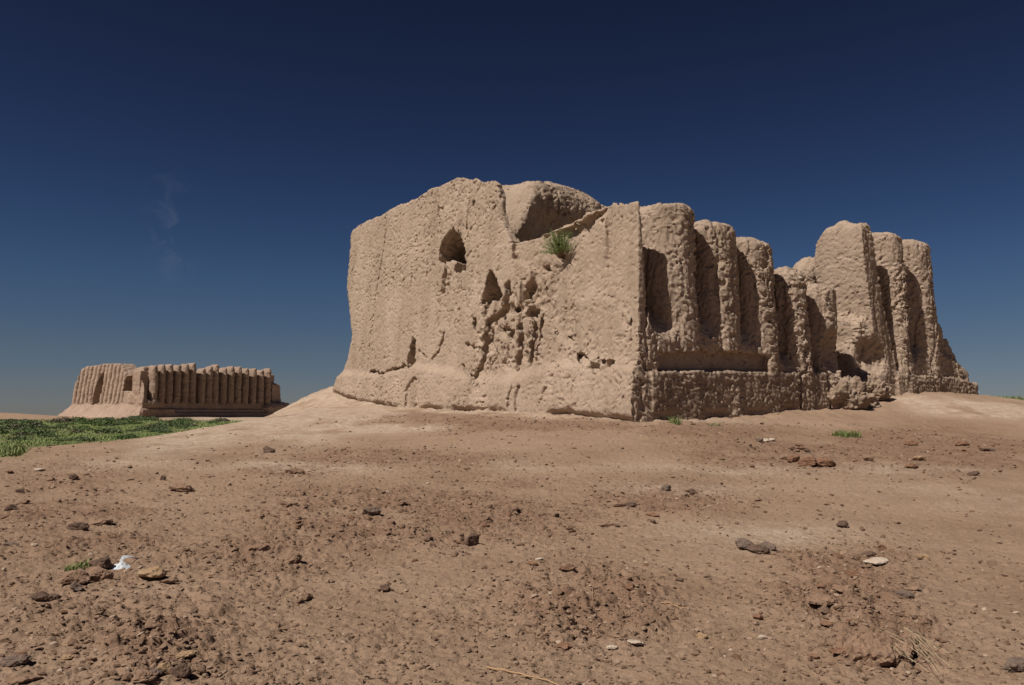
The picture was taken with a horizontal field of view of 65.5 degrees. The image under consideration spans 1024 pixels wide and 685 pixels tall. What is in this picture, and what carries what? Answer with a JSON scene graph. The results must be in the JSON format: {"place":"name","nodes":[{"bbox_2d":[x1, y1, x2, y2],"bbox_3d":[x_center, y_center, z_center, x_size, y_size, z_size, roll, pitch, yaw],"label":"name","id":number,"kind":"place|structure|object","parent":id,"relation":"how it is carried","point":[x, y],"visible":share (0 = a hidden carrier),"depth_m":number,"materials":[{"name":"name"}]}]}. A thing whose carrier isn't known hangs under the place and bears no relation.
{"place":"outdoors","nodes":[
{"label":"outdoors","id":0,"kind":"place"},
{"bbox_2d":[0,419,239,456],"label":"meadow grass","id":1,"kind":"structure","parent":0,"point":[14,450],"depth_m":94.44,"materials":[{"name":"plant"}]},
{"bbox_2d":[0,386,1023,684],"bbox_3d":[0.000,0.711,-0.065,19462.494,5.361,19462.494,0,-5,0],"label":"ground","id":2,"kind":"structure","parent":0,"point":[314,420],"depth_m":9.87,"materials":[{"name":"soil"}]},
{"bbox_2d":[3,504,18,510],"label":"clod","id":3,"kind":"object","parent":2,"relation":"on","point":[10,507],"visible":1,"depth_m":11.80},
{"bbox_2d":[0,654,31,666],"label":"stone","id":4,"kind":"object","parent":2,"relation":"on","point":[13,660],"visible":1,"depth_m":5.02,"materials":[{"name":"stone"}]},
{"bbox_2d":[3,423,29,429],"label":"scrub bush","id":5,"kind":"object","parent":2,"relation":"on","point":[14,427],"visible":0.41,"depth_m":107.54,"materials":[{"name":"green plant"}]},
{"bbox_2d":[5,436,34,440],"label":"scrub bush","id":6,"kind":"object","parent":2,"relation":"on","point":[19,438],"visible":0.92,"depth_m":83.38,"materials":[{"name":"green plant"}]},
{"bbox_2d":[10,431,32,435],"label":"scrub bush","id":7,"kind":"object","parent":2,"relation":"on","point":[21,433],"visible":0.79,"depth_m":92.42,"materials":[{"name":"green plant"}]},
{"bbox_2d":[18,498,29,503],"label":"clod","id":8,"kind":"object","parent":2,"relation":"on","point":[25,501],"visible":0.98,"depth_m":12.38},
{"bbox_2d":[6,674,42,683],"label":"clod","id":9,"kind":"object","parent":2,"relation":"on","point":[26,678],"visible":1,"depth_m":4.66,"materials":[{"name":"soil"}]},
{"bbox_2d":[11,426,38,430],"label":"scrub bush","id":10,"kind":"object","parent":2,"relation":"on","point":[27,428],"visible":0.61,"depth_m":103.71,"materials":[{"name":"green plant"}]},
{"bbox_2d":[31,591,48,600],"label":"clod","id":11,"kind":"object","parent":2,"relation":"on","point":[40,595],"visible":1,"depth_m":6.63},
{"bbox_2d":[28,429,53,434],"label":"scrub bush","id":12,"kind":"object","parent":2,"relation":"on","point":[37,431],"visible":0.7,"depth_m":95.62,"materials":[{"name":"green plant"}]},
{"bbox_2d":[37,433,59,436],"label":"scrub bush","id":13,"kind":"object","parent":2,"relation":"on","point":[45,435],"visible":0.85,"depth_m":90.20,"materials":[{"name":"green plant"}]},
{"bbox_2d":[47,593,60,600],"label":"clod","id":14,"kind":"object","parent":2,"relation":"on","point":[52,597],"visible":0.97,"depth_m":6.66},
{"bbox_2d":[42,425,69,428],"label":"scrub bush","id":15,"kind":"object","parent":2,"relation":"on","point":[54,427],"visible":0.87,"depth_m":112.33,"materials":[{"name":"green plant"}]},
{"bbox_2d":[49,416,73,422],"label":"scrub bush","id":16,"kind":"object","parent":2,"relation":"on","point":[60,420],"visible":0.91,"depth_m":137.74,"materials":[{"name":"green plant"}]},
{"bbox_2d":[50,438,72,441],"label":"scrub bush","id":17,"kind":"object","parent":2,"relation":"on","point":[59,439],"visible":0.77,"depth_m":82.30,"materials":[{"name":"green plant"}]},
{"bbox_2d":[62,654,74,659],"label":"stone","id":18,"kind":"object","parent":2,"relation":"on","point":[66,656],"visible":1,"depth_m":5.14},
{"bbox_2d":[67,639,78,645],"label":"soil clod","id":19,"kind":"object","parent":2,"relation":"on","point":[71,642],"visible":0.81,"depth_m":5.42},
{"bbox_2d":[57,570,89,583],"bbox_3d":[-4.032,2.163,7.362,0.281,0.120,0.174,1,-5,-9],"label":"clod","id":20,"kind":"object","parent":2,"relation":"on","point":[77,576],"visible":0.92,"depth_m":7.30,"materials":[{"name":"soil"}]},
{"bbox_2d":[63,562,84,571],"bbox_3d":[-4.417,2.257,8.035,0.226,0.076,0.306,1,-5,-13],"label":"seedling","id":21,"kind":"object","parent":2,"relation":"on","point":[69,567],"visible":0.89,"depth_m":8.00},
{"bbox_2d":[69,473,78,479],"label":"stone","id":22,"kind":"object","parent":2,"relation":"on","point":[74,476],"visible":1,"depth_m":14.90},
{"bbox_2d":[69,582,83,590],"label":"stone","id":23,"kind":"object","parent":2,"relation":"on","point":[75,586],"visible":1,"depth_m":7.09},
{"bbox_2d":[66,416,88,420],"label":"scrub bush","id":24,"kind":"object","parent":2,"relation":"on","point":[80,418],"visible":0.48,"depth_m":144.02,"materials":[{"name":"green plant"}]},
{"bbox_2d":[66,522,89,529],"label":"clod","id":25,"kind":"object","parent":2,"relation":"on","point":[76,526],"visible":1,"depth_m":10.15,"materials":[{"name":"soil"}]},
{"bbox_2d":[71,558,93,566],"bbox_3d":[-4.393,2.252,8.142,0.269,0.088,0.244,3,-6,-32],"label":"seedling","id":26,"kind":"object","parent":2,"relation":"on","point":[85,564],"visible":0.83,"depth_m":8.18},
{"bbox_2d":[69,435,97,440],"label":"scrub bush","id":27,"kind":"object","parent":2,"relation":"on","point":[83,438],"visible":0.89,"depth_m":83.46,"materials":[{"name":"green plant"}]},
{"bbox_2d":[75,426,96,430],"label":"scrub bush","id":28,"kind":"object","parent":2,"relation":"on","point":[83,428],"visible":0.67,"depth_m":108.13,"materials":[{"name":"green plant"}]},
{"bbox_2d":[78,419,95,423],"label":"scrub bush","id":29,"kind":"object","parent":2,"relation":"on","point":[88,422],"visible":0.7,"depth_m":130.86,"materials":[{"name":"green plant"}]},
{"bbox_2d":[87,566,113,581],"bbox_3d":[-3.925,2.202,7.567,0.251,0.143,0.210,-4,-6,36],"label":"clod","id":30,"kind":"object","parent":2,"relation":"on","point":[97,573],"visible":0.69,"depth_m":7.51,"materials":[{"name":"soil"}]},
{"bbox_2d":[88,518,113,524],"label":"clod","id":31,"kind":"object","parent":2,"relation":"on","point":[102,521],"visible":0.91,"depth_m":10.59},
{"bbox_2d":[88,556,114,568],"bbox_3d":[-4.208,2.253,8.160,0.215,0.123,0.195,-2,-6,20],"label":"stone","id":32,"kind":"object","parent":2,"relation":"on","point":[104,562],"visible":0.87,"depth_m":8.11,"materials":[{"name":"stone"}]},
{"bbox_2d":[91,419,118,425],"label":"scrub bush","id":33,"kind":"object","parent":2,"relation":"on","point":[109,422],"visible":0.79,"depth_m":124.53,"materials":[{"name":"green plant"}]},
{"bbox_2d":[94,417,120,420],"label":"scrub bush","id":34,"kind":"object","parent":2,"relation":"on","point":[107,418],"visible":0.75,"depth_m":145.91,"materials":[{"name":"green plant"}]},
{"bbox_2d":[92,427,123,433],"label":"scrub bush","id":35,"kind":"object","parent":2,"relation":"on","point":[106,430],"visible":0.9,"depth_m":103.44,"materials":[{"name":"green plant"}]},
{"bbox_2d":[110,434,132,438],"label":"scrub bush","id":36,"kind":"object","parent":2,"relation":"on","point":[120,437],"visible":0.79,"depth_m":88.99,"materials":[{"name":"green plant"}]},
{"bbox_2d":[108,555,138,569],"bbox_3d":[-4.050,2.287,8.343,0.230,0.104,0.433,0,-5,-4],"label":"plastic bag","id":37,"kind":"object","parent":2,"relation":"on","point":[121,564],"visible":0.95,"depth_m":8.21,"materials":[{"name":"white"}]},
{"bbox_2d":[119,673,132,680],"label":"soil clod","id":38,"kind":"object","parent":2,"relation":"on","point":[122,677],"visible":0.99,"depth_m":4.66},
{"bbox_2d":[118,420,144,423],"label":"scrub bush","id":39,"kind":"object","parent":2,"relation":"on","point":[130,421],"visible":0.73,"depth_m":130.41,"materials":[{"name":"green plant"}]},
{"bbox_2d":[122,433,140,437],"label":"scrub bush","id":40,"kind":"object","parent":2,"relation":"on","point":[132,435],"visible":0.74,"depth_m":90.37,"materials":[{"name":"green plant"}]},
{"bbox_2d":[131,669,157,682],"bbox_3d":[-2.137,1.931,4.618,0.134,0.056,0.127,-5,-7,43],"label":"stone","id":41,"kind":"object","parent":2,"relation":"on","point":[144,675],"visible":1,"depth_m":4.59,"materials":[{"name":"stone"}]},
{"bbox_2d":[135,425,155,429],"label":"scrub bush","id":42,"kind":"object","parent":2,"relation":"on","point":[145,427],"visible":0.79,"depth_m":111.64,"materials":[{"name":"green plant"}]},
{"bbox_2d":[137,566,165,577],"bbox_3d":[-3.467,2.210,7.660,0.295,0.102,0.215,-2,-6,23],"label":"clod","id":43,"kind":"object","parent":2,"relation":"on","point":[155,572],"visible":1,"depth_m":7.60,"materials":[{"name":"stone"}]},
{"bbox_2d":[144,416,160,420],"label":"scrub bush","id":44,"kind":"object","parent":2,"relation":"on","point":[151,418],"visible":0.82,"depth_m":156.89,"materials":[{"name":"green plant"}]},
{"bbox_2d":[149,668,162,674],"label":"stone","id":45,"kind":"object","parent":2,"relation":"on","point":[158,671],"visible":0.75,"depth_m":4.68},
{"bbox_2d":[150,677,161,683],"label":"soil clod","id":46,"kind":"object","parent":2,"relation":"on","point":[157,680],"visible":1,"depth_m":4.61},
{"bbox_2d":[153,422,173,426],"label":"scrub bush","id":47,"kind":"object","parent":2,"relation":"on","point":[166,424],"visible":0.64,"depth_m":124.16,"materials":[{"name":"green plant"}]},
{"bbox_2d":[156,662,172,672],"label":"stone","id":48,"kind":"object","parent":2,"relation":"on","point":[165,667],"visible":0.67,"depth_m":4.74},
{"bbox_2d":[156,428,172,432],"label":"scrub bush","id":49,"kind":"object","parent":2,"relation":"on","point":[163,430],"visible":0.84,"depth_m":105.02,"materials":[{"name":"green plant"}]},
{"bbox_2d":[159,578,178,582],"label":"clod","id":50,"kind":"object","parent":2,"relation":"on","point":[170,580],"visible":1,"depth_m":7.45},
{"bbox_2d":[58,363,289,417],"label":"mud brick fortress","id":51,"kind":"structure","parent":2,"relation":"on","point":[128,390],"depth_m":207.91,"materials":[{"name":"brick"}]},
{"bbox_2d":[90,372,103,405],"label":"doorway","id":52,"kind":"structure","parent":51,"relation":"in","point":[98,387],"depth_m":210.36,"materials":[{"name":"soil"}]},
{"bbox_2d":[169,663,191,677],"bbox_3d":[-1.967,1.946,4.719,0.125,0.081,0.093,-5,-2,-14],"label":"stone","id":53,"kind":"object","parent":2,"relation":"on","point":[182,670],"visible":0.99,"depth_m":4.70,"materials":[{"name":"stone"}]},
{"bbox_2d":[168,483,195,491],"bbox_3d":[-5.761,2.533,13.917,0.555,0.132,0.302,5,-2,11],"label":"clod","id":54,"kind":"object","parent":2,"relation":"on","point":[181,487],"visible":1,"depth_m":13.81,"materials":[{"name":"soil"}]},
{"bbox_2d":[169,417,194,421],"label":"scrub bush","id":55,"kind":"object","parent":2,"relation":"on","point":[181,419],"visible":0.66,"depth_m":150.39,"materials":[{"name":"green plant"}]},
{"bbox_2d":[175,650,198,657],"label":"stone","id":56,"kind":"object","parent":2,"relation":"on","point":[184,654],"visible":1,"depth_m":5.04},
{"bbox_2d":[196,665,205,673],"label":"soil clod","id":57,"kind":"object","parent":2,"relation":"on","point":[201,669],"visible":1,"depth_m":4.80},
{"bbox_2d":[248,544,269,550],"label":"clod","id":58,"kind":"object","parent":2,"relation":"on","point":[260,547],"visible":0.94,"depth_m":9.05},
{"bbox_2d":[263,446,274,452],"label":"clod","id":59,"kind":"object","parent":2,"relation":"on","point":[266,449],"visible":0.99,"depth_m":19.37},
{"bbox_2d":[284,552,302,563],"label":"clod","id":60,"kind":"object","parent":2,"relation":"on","point":[293,557],"visible":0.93,"depth_m":8.40,"materials":[{"name":"soil"}]},
{"bbox_2d":[284,467,304,473],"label":"clod","id":61,"kind":"object","parent":2,"relation":"on","point":[293,470],"visible":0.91,"depth_m":15.82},
{"bbox_2d":[302,593,312,599],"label":"soil clod","id":62,"kind":"object","parent":2,"relation":"on","point":[306,596],"visible":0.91,"depth_m":6.90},
{"bbox_2d":[362,506,381,514],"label":"stone","id":63,"kind":"object","parent":2,"relation":"on","point":[375,510],"visible":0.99,"depth_m":11.47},
{"bbox_2d":[380,584,390,590],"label":"clod","id":64,"kind":"object","parent":2,"relation":"on","point":[384,587],"visible":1,"depth_m":7.16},
{"bbox_2d":[464,532,478,544],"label":"clod","id":65,"kind":"object","parent":2,"relation":"on","point":[472,539],"visible":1,"depth_m":9.46,"materials":[{"name":"soil"}]},
{"bbox_2d":[0,412,1023,684],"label":"soil crumbs","id":66,"kind":"object","parent":2,"relation":"on","point":[460,618],"visible":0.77,"depth_m":6.66,"materials":[{"name":"soil"}]},
{"bbox_2d":[487,666,557,684],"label":"dry stalk","id":67,"kind":"object","parent":2,"relation":"on","point":[520,673],"visible":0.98,"depth_m":4.92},
{"bbox_2d":[558,565,570,570],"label":"soil clod","id":68,"kind":"object","parent":2,"relation":"on","point":[566,568],"visible":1,"depth_m":7.86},
{"bbox_2d":[557,642,572,648],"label":"clod","id":69,"kind":"object","parent":2,"relation":"on","point":[564,645],"visible":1,"depth_m":5.46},
{"bbox_2d":[595,522,619,526],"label":"clod","id":70,"kind":"object","parent":2,"relation":"on","point":[606,524],"visible":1,"depth_m":10.62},
{"bbox_2d":[625,583,634,589],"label":"clod","id":71,"kind":"object","parent":2,"relation":"on","point":[630,586],"visible":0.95,"depth_m":7.04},
{"bbox_2d":[624,502,636,505],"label":"clod","id":72,"kind":"object","parent":2,"relation":"on","point":[630,504],"visible":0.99,"depth_m":12.16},
{"bbox_2d":[627,639,644,644],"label":"clod","id":73,"kind":"object","parent":2,"relation":"on","point":[633,641],"visible":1,"depth_m":5.57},
{"bbox_2d":[333,178,978,421],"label":"mud brick fortress","id":74,"kind":"structure","parent":2,"relation":"on","point":[463,295],"depth_m":31.45,"materials":[{"name":"brick"}]},
{"bbox_2d":[403,377,419,407],"bbox_3d":[-4.523,2.305,36.569,0.310,1.488,1.354,4,-7,-40],"label":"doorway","id":75,"kind":"structure","parent":74,"relation":"in","point":[412,389],"depth_m":36.74,"materials":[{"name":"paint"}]},
{"bbox_2d":[437,227,466,274],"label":"window","id":76,"kind":"structure","parent":74,"relation":"in","point":[450,257],"depth_m":36.73,"materials":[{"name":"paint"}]},
{"bbox_2d":[480,268,502,305],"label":"window","id":77,"kind":"structure","parent":74,"relation":"in","point":[494,285],"depth_m":33.20,"materials":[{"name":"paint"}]},
{"bbox_2d":[534,228,579,254],"bbox_3d":[1.629,-3.708,29.009,1.646,1.001,1.800,4,-7,-39],"label":"plant","id":78,"kind":"object","parent":74,"relation":"attached to","point":[559,247],"visible":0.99,"depth_m":28.87,"materials":[{"name":"green plant"}]},
{"bbox_2d":[660,484,670,490],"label":"stone","id":79,"kind":"object","parent":2,"relation":"on","point":[666,487],"visible":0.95,"depth_m":13.78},
{"bbox_2d":[667,415,682,423],"bbox_3d":[5.039,2.327,24.313,0.703,0.324,0.605,0,-5,0],"label":"grass tuft","id":80,"kind":"object","parent":2,"relation":"on","point":[673,421],"visible":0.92,"depth_m":24.26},
{"bbox_2d":[695,632,708,638],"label":"clod","id":81,"kind":"object","parent":2,"relation":"on","point":[700,635],"visible":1,"depth_m":5.77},
{"bbox_2d":[787,455,799,461],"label":"clod","id":82,"kind":"object","parent":2,"relation":"on","point":[793,458],"visible":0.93,"depth_m":17.78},
{"bbox_2d":[798,456,816,465],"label":"clod","id":83,"kind":"object","parent":2,"relation":"on","point":[808,461],"visible":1,"depth_m":17.09,"materials":[{"name":"soil"}]},
{"bbox_2d":[807,593,837,604],"bbox_3d":[2.526,2.089,6.496,0.243,0.077,0.212,2,-4,7],"label":"clod","id":84,"kind":"object","parent":2,"relation":"on","point":[818,598],"visible":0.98,"depth_m":6.44,"materials":[{"name":"soil"}]},
{"bbox_2d":[812,458,835,466],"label":"clod","id":85,"kind":"object","parent":2,"relation":"on","point":[825,462],"visible":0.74,"depth_m":17.18,"materials":[{"name":"soil"}]},
{"bbox_2d":[819,608,831,612],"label":"soil clod","id":86,"kind":"object","parent":2,"relation":"on","point":[825,610],"visible":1,"depth_m":6.30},
{"bbox_2d":[819,620,832,625],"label":"clod","id":87,"kind":"object","parent":2,"relation":"on","point":[825,623],"visible":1,"depth_m":6.02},
{"bbox_2d":[830,647,846,653],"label":"clod","id":88,"kind":"object","parent":2,"relation":"on","point":[838,650],"visible":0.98,"depth_m":5.18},
{"bbox_2d":[832,584,847,592],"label":"clod","id":89,"kind":"object","parent":2,"relation":"on","point":[840,588],"visible":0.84,"depth_m":7.06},
{"bbox_2d":[836,520,848,526],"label":"clod","id":90,"kind":"object","parent":2,"relation":"on","point":[840,523],"visible":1,"depth_m":10.69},
{"bbox_2d":[831,429,861,436],"bbox_3d":[10.105,2.722,24.113,1.136,0.275,0.938,-2,-6,22],"label":"grass tuft","id":91,"kind":"object","parent":2,"relation":"on","point":[848,434],"visible":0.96,"depth_m":24.00,"materials":[{"name":"plant"}]},
{"bbox_2d":[827,376,870,409],"bbox_3d":[12.781,2.037,31.359,2.329,1.468,1.589,2,-6,-22],"label":"fallen block","id":92,"kind":"object","parent":2,"relation":"on","point":[845,393],"depth_m":30.83,"materials":[{"name":"brick"}]},
{"bbox_2d":[843,570,855,574],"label":"clod","id":93,"kind":"object","parent":2,"relation":"on","point":[848,572],"visible":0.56,"depth_m":7.99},
{"bbox_2d":[862,454,873,460],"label":"clod","id":94,"kind":"object","parent":2,"relation":"on","point":[867,457],"visible":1,"depth_m":18.05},
{"bbox_2d":[861,551,876,556],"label":"clod","id":95,"kind":"object","parent":2,"relation":"on","point":[869,553],"visible":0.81,"depth_m":8.86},
{"bbox_2d":[832,632,915,666],"bbox_3d":[2.388,2.032,5.270,0.506,0.204,0.493,-3,-6,31],"label":"crusty pat","id":96,"kind":"object","parent":2,"relation":"on","point":[874,649],"visible":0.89,"depth_m":5.13,"materials":[{"name":"soil"}]},
{"bbox_2d":[866,392,881,407],"bbox_3d":[14.310,2.345,32.241,1.221,0.704,1.300,0,-5,0],"label":"fallen block","id":97,"kind":"object","parent":2,"relation":"on","point":[874,403],"depth_m":31.75,"materials":[{"name":"brick"}]},
{"bbox_2d":[857,372,891,400],"bbox_3d":[14.988,1.857,33.169,1.483,1.268,1.261,4,-7,-40],"label":"fallen block","id":98,"kind":"object","parent":2,"relation":"on","point":[879,388],"depth_m":32.90,"materials":[{"name":"brick"}]},
{"bbox_2d":[863,557,888,563],"bbox_3d":[3.932,2.354,8.612,0.260,0.045,0.252,-3,-4,-16],"label":"stone slab","id":99,"kind":"object","parent":2,"relation":"on","point":[877,560],"depth_m":8.56,"materials":[{"name":"stone"}]},
{"bbox_2d":[895,590,914,598],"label":"stone","id":100,"kind":"object","parent":2,"relation":"on","point":[905,594],"visible":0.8,"depth_m":6.85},
{"bbox_2d":[904,440,917,444],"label":"clod","id":101,"kind":"object","parent":2,"relation":"on","point":[909,442],"visible":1,"depth_m":22.00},
{"bbox_2d":[904,463,918,467],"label":"clod","id":102,"kind":"object","parent":2,"relation":"on","point":[910,465],"visible":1,"depth_m":17.15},
{"bbox_2d":[904,585,919,589],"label":"clod","id":103,"kind":"object","parent":2,"relation":"on","point":[913,587],"visible":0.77,"depth_m":7.21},
{"bbox_2d":[911,455,924,459],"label":"clod","id":104,"kind":"object","parent":2,"relation":"on","point":[921,457],"visible":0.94,"depth_m":18.57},
{"bbox_2d":[887,627,952,675],"bbox_3d":[2.634,1.986,5.139,0.408,0.111,0.905,0,-5,0],"label":"straw bundle","id":105,"kind":"object","parent":2,"relation":"on","point":[918,650],"visible":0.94,"depth_m":5.17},
{"bbox_2d":[917,554,929,558],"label":"clod","id":106,"kind":"object","parent":2,"relation":"on","point":[923,556],"visible":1,"depth_m":8.68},
{"bbox_2d":[954,441,969,445],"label":"clod","id":107,"kind":"object","parent":2,"relation":"on","point":[961,443],"visible":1,"depth_m":21.71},
{"bbox_2d":[967,471,979,475],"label":"clod","id":108,"kind":"object","parent":2,"relation":"on","point":[973,473],"visible":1,"depth_m":16.30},
{"bbox_2d":[987,560,996,565],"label":"soil clod","id":109,"kind":"object","parent":2,"relation":"on","point":[991,563],"visible":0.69,"depth_m":8.41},
{"bbox_2d":[992,395,1023,399],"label":"grass tuft","id":110,"kind":"object","parent":2,"relation":"on","point":[1014,397],"visible":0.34,"depth_m":42.61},
{"bbox_2d":[1003,657,1023,671],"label":"stone","id":111,"kind":"object","parent":2,"relation":"on","point":[1015,664],"visible":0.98,"depth_m":5.01,"materials":[{"name":"stone"}]},
{"bbox_2d":[0,0,1023,415],"label":"sky","id":112,"kind":"structure","parent":0,"point":[182,181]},
{"bbox_2d":[735,537,754,548],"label":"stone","id":113,"kind":"object","parent":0,"point":[742,543],"visible":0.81,"depth_m":9.14,"materials":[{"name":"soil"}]},
{"bbox_2d":[746,544,769,553],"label":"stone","id":114,"kind":"object","parent":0,"point":[757,548],"visible":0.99,"depth_m":8.98,"materials":[{"name":"stone"}]},
{"bbox_2d":[759,541,776,550],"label":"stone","id":115,"kind":"object","parent":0,"point":[770,546],"visible":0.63,"depth_m":9.13,"materials":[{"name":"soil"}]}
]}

